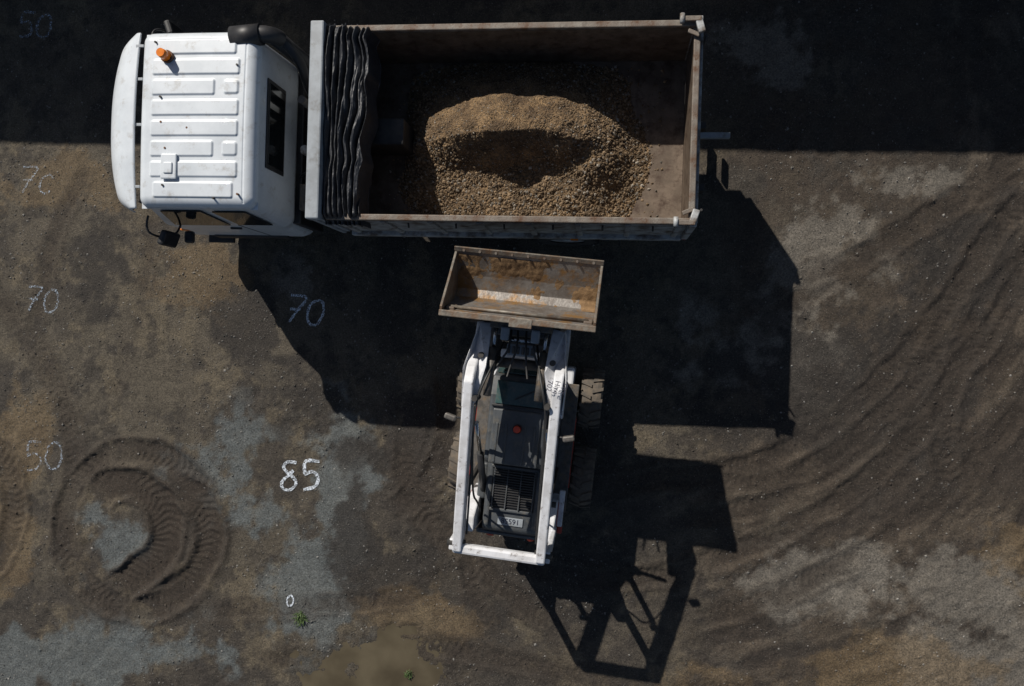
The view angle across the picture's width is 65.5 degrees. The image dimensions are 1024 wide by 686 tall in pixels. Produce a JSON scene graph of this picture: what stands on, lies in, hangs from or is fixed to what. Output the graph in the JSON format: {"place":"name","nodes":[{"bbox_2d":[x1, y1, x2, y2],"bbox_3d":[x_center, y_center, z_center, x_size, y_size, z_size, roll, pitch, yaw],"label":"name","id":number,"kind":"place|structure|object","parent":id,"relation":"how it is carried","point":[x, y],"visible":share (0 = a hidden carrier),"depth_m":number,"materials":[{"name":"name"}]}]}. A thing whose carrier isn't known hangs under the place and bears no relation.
{"place":"outdoors","nodes":[
{"label":"outdoors","id":0,"kind":"place"},
{"bbox_2d":[0,0,1023,685],"bbox_3d":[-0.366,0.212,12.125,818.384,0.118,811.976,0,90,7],"label":"ground","id":1,"kind":"structure","parent":0,"point":[696,640],"depth_m":11.92,"materials":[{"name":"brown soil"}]},
{"bbox_2d":[280,458,319,490],"bbox_3d":[-3.330,2.071,12.476,0.650,0.021,0.526,0,90,7],"label":"painted number","id":2,"kind":"object","parent":1,"relation":"on","point":[304,471],"visible":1,"depth_m":12.47,"materials":[{"name":"white paint"}]},
{"bbox_2d":[292,612,308,626],"bbox_3d":[-3.327,4.322,12.456,0.271,0.084,0.274,-29,87,6],"label":"weed plant","id":3,"kind":"object","parent":1,"relation":"on","point":[301,619],"visible":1,"depth_m":12.44,"materials":[{"name":"green plant"}]},
{"bbox_2d":[289,294,324,325],"bbox_3d":[-3.214,-0.511,12.459,0.586,0.016,0.469,9,91,7],"label":"painted number","id":4,"kind":"object","parent":1,"relation":"on","point":[322,302],"visible":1,"depth_m":12.46,"materials":[{"name":"white paint"}]},
{"bbox_2d":[290,623,445,685],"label":"puddle","id":5,"kind":"object","parent":1,"relation":"on","point":[389,656],"visible":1,"depth_m":12.36,"materials":[{"name":"liquid"}]},
{"bbox_2d":[404,670,412,679],"bbox_3d":[-1.599,5.105,12.278,0.167,0.073,0.161,31,94,6],"label":"weed plant","id":6,"kind":"object","parent":1,"relation":"on","point":[407,674],"visible":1,"depth_m":12.27,"materials":[{"name":"green plant"}]},
{"bbox_2d":[111,12,729,247],"bbox_3d":[-1.010,-2.586,10.563,7.800,3.276,2.878,2,90,7],"label":"dump truck","id":7,"kind":"object","parent":1,"relation":"on","point":[247,132],"visible":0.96,"depth_m":9.60,"materials":[{"name":"metal"}]},
{"bbox_2d":[389,62,665,216],"bbox_3d":[0.062,-2.594,10.085,4.100,0.864,2.212,2,90,7],"label":"gravel pile","id":8,"kind":"object","parent":7,"relation":"on","point":[536,139],"visible":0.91,"depth_m":10.21,"materials":[{"name":"gravel"}]},
{"bbox_2d":[1,64,1023,685],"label":"soil clods","id":9,"kind":"object","parent":1,"relation":"on","point":[607,436],"visible":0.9,"depth_m":11.94,"materials":[{"name":"soil"}]},
{"bbox_2d":[438,246,604,565],"bbox_3d":[0.127,0.808,10.419,2.070,3.340,3.729,6,91,7],"label":"skid steer loader","id":10,"kind":"object","parent":1,"relation":"on","point":[510,462],"visible":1,"depth_m":9.53,"materials":[{"name":"metal"}]},
{"bbox_2d":[476,520,537,539],"bbox_3d":[0.016,2.602,11.178,0.960,0.750,0.080,6,91,7],"label":"rear bumper","id":11,"kind":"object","parent":10,"relation":"in","point":[479,528],"depth_m":10.82,"materials":[{"name":"black metal"}]},
{"bbox_2d":[495,380,544,408],"bbox_3d":[0.100,0.644,10.036,0.600,0.020,0.300,6,84,7],"label":"roof window","id":12,"kind":"structure","parent":10,"relation":"in","point":[507,391],"depth_m":10.03,"materials":[{"name":"green glass"}]}
]}

